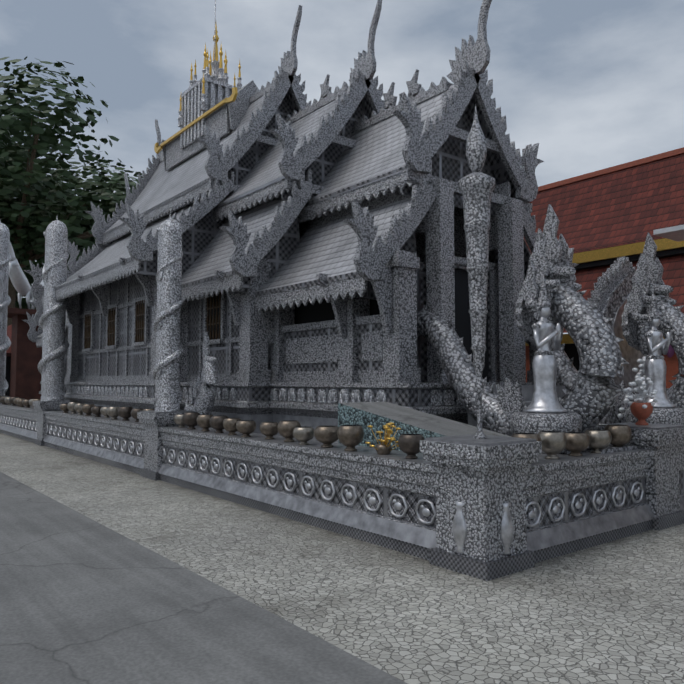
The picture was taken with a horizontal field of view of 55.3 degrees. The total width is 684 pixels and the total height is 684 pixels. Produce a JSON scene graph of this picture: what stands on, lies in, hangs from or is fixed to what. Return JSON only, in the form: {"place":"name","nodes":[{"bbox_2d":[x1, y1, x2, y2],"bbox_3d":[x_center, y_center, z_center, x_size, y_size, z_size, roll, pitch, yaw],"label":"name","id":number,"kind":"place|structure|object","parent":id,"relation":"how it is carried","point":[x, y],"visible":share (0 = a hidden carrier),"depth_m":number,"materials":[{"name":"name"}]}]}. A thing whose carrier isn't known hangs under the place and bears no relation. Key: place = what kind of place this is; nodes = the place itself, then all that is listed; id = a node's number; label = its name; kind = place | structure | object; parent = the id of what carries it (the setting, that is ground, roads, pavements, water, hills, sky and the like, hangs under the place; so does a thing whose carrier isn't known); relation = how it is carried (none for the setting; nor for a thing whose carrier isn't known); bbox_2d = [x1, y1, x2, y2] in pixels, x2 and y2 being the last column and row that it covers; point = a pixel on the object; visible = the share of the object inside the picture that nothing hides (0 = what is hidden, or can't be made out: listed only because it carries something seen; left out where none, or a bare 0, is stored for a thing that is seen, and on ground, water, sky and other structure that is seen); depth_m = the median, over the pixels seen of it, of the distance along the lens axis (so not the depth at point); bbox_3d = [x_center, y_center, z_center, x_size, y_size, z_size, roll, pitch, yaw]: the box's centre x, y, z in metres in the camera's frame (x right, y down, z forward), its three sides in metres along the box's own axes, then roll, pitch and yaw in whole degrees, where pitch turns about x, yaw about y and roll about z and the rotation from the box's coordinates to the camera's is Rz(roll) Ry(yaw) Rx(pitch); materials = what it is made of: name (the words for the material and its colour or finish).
{"place":"outdoors","nodes":[
{"label":"outdoors","id":0,"kind":"place"},
{"bbox_2d":[5,324,11,396],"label":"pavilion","id":1,"kind":"structure","parent":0,"point":[8,355],"depth_m":27.73,"materials":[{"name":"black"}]},
{"bbox_2d":[0,433,683,683],"bbox_3d":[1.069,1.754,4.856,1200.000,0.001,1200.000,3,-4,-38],"label":"ground","id":2,"kind":"structure","parent":0,"point":[611,612],"depth_m":4.60,"materials":[{"name":"grey stone"}]},
{"bbox_2d":[7,242,44,399],"bbox_3d":[-13.011,-0.474,26.809,2.500,7.052,2.720,3,-4,-38],"label":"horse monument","id":3,"kind":"object","parent":2,"relation":"on","point":[25,373],"visible":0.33,"depth_m":26.25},
{"bbox_2d":[6,190,69,308],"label":"building","id":4,"kind":"structure","parent":2,"relation":"on","point":[30,281],"depth_m":40.70,"materials":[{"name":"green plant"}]},
{"bbox_2d":[0,56,142,325],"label":"tree","id":5,"kind":"object","parent":2,"relation":"on","point":[24,171],"visible":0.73,"depth_m":33.47,"materials":[{"name":"green plant"}]},
{"bbox_2d":[0,472,407,683],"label":"concrete strip","id":6,"kind":"object","parent":2,"relation":"on","point":[84,599],"depth_m":3.96,"materials":[{"name":"grey concrete"}]},
{"bbox_2d":[39,381,533,442],"bbox_3d":[-3.030,1.644,15.151,5.320,1.440,16.920,3,-4,-38],"label":"temple base","id":7,"kind":"object","parent":2,"relation":"on","point":[255,403],"visible":0.29,"depth_m":9.63,"materials":[{"name":"grey metal"}]},
{"bbox_2d":[69,385,461,405],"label":"base plaques","id":8,"kind":"object","parent":7,"relation":"attached to","point":[436,397],"visible":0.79,"depth_m":9.38,"materials":[{"name":"silver metal"}]},
{"bbox_2d":[64,178,534,382],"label":"temple walls","id":9,"kind":"structure","parent":7,"relation":"on","point":[117,343],"depth_m":9.55,"materials":[{"name":"grey metal"}]},
{"bbox_2d":[66,258,391,342],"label":"eave brackets","id":10,"kind":"object","parent":9,"relation":"attached to","point":[382,288],"visible":0.54,"depth_m":9.91,"materials":[{"name":"silver metal"}]},
{"bbox_2d":[36,84,530,347],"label":"roofs","id":11,"kind":"structure","parent":9,"relation":"on","point":[367,168],"depth_m":10.43,"materials":[{"name":"silver metal"}]},
{"bbox_2d":[154,0,259,170],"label":"spire","id":12,"kind":"structure","parent":11,"relation":"on","point":[212,99],"depth_m":15.06,"materials":[{"name":"silver metal"}]},
{"bbox_2d":[23,0,578,341],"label":"roof ornaments","id":13,"kind":"object","parent":9,"relation":"on","point":[442,141],"visible":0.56,"depth_m":10.11,"materials":[{"name":"silver metal"}]},
{"bbox_2d":[0,396,683,580],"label":"wall","id":14,"kind":"structure","parent":2,"relation":"on","point":[483,480],"depth_m":6.10,"materials":[{"name":"silver metal"}]},
{"bbox_2d":[0,219,10,395],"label":"column","id":15,"kind":"structure","parent":14,"relation":"on","point":[5,299],"depth_m":20.19,"materials":[{"name":"silver metal"}]},
{"bbox_2d":[38,217,68,400],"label":"column","id":16,"kind":"structure","parent":14,"relation":"on","point":[55,342],"depth_m":15.00,"materials":[{"name":"silver metal"}]},
{"bbox_2d":[152,211,183,411],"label":"column","id":17,"kind":"structure","parent":14,"relation":"on","point":[169,349],"depth_m":9.96,"materials":[{"name":"silver metal"}]},
{"bbox_2d":[184,332,217,425],"bbox_3d":[-2.263,0.688,10.275,0.272,1.669,1.142,3,-4,-38],"label":"statue","id":18,"kind":"object","parent":14,"relation":"on","point":[205,396],"visible":0.81,"depth_m":9.96,"materials":[{"name":"silver metal"}]},
{"bbox_2d":[0,396,631,458],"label":"bowls","id":19,"kind":"object","parent":14,"relation":"on","point":[351,437],"visible":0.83,"depth_m":6.66,"materials":[{"name":"metal"}]},
{"bbox_2d":[0,415,643,526],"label":"medallions","id":20,"kind":"object","parent":14,"relation":"attached to","point":[426,512],"visible":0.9,"depth_m":6.45,"materials":[{"name":"silver metal"}]},
{"bbox_2d":[365,422,400,454],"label":"potted flowers","id":21,"kind":"object","parent":14,"relation":"on","point":[385,448],"visible":0.98,"depth_m":6.03,"materials":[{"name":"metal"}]},
{"bbox_2d":[458,104,494,438],"bbox_3d":[1.106,-0.603,5.319,0.292,2.760,0.300,3,-4,-38],"label":"corner banner","id":22,"kind":"object","parent":14,"relation":"on","point":[476,187],"visible":1,"depth_m":5.25,"materials":[{"name":"silver metal"}]},
{"bbox_2d":[452,501,513,554],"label":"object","id":23,"kind":"object","parent":14,"relation":"on","point":[459,529],"visible":1,"depth_m":5.00,"materials":[{"name":"silver metal"}]},
{"bbox_2d":[510,269,581,453],"bbox_3d":[1.986,0.465,6.386,0.670,2.435,0.670,3,-4,-38],"label":"statue","id":24,"kind":"object","parent":14,"relation":"on","point":[544,410],"visible":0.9,"depth_m":6.29,"materials":[{"name":"silver metal"}]},
{"bbox_2d":[617,356,657,424],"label":"vase flowers","id":25,"kind":"object","parent":14,"relation":"on","point":[641,410],"visible":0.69,"depth_m":6.83,"materials":[{"name":"ceramic"}]},
{"bbox_2d":[625,287,683,424],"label":"statue","id":26,"kind":"object","parent":14,"relation":"on","point":[666,410],"visible":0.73,"depth_m":7.45,"materials":[{"name":"silver metal"}]},
{"bbox_2d":[338,402,510,453],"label":"ramp","id":27,"kind":"structure","parent":2,"relation":"on","point":[377,416],"depth_m":6.68,"materials":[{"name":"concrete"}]},
{"bbox_2d":[468,385,565,428],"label":"stairs","id":28,"kind":"structure","parent":2,"relation":"on","point":[527,391],"depth_m":8.35,"materials":[{"name":"silver metal"}]},
{"bbox_2d":[417,204,636,453],"bbox_3d":[1.716,0.234,7.599,0.838,3.360,3.380,3,-4,-38],"label":"naga statue","id":29,"kind":"object","parent":2,"relation":"on","point":[590,397],"visible":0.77,"depth_m":6.81,"materials":[{"name":"silver metal"}]},
{"bbox_2d":[524,147,683,387],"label":"red-roofed building","id":30,"kind":"structure","parent":2,"relation":"on","point":[607,217],"depth_m":16.55,"materials":[{"name":"red tile"}]},
{"bbox_2d":[653,225,683,241],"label":"white eave","id":31,"kind":"object","parent":30,"relation":"attached to","point":[675,233],"visible":1,"depth_m":11.07,"materials":[{"name":"white paint"}]},
{"bbox_2d":[667,345,674,356],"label":"lanterns","id":32,"kind":"object","parent":30,"relation":"on","point":[671,351],"visible":0.19,"depth_m":13.06,"materials":[{"name":"purple"}]},
{"bbox_2d":[525,233,683,428],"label":"naga statue","id":33,"kind":"object","parent":2,"relation":"on","point":[621,293],"visible":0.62,"depth_m":8.27,"materials":[{"name":"silver metal"}]},
{"bbox_2d":[0,0,683,333],"label":"sky","id":34,"kind":"structure","parent":0,"point":[598,84],"materials":[{"name":"grey"}]}
]}

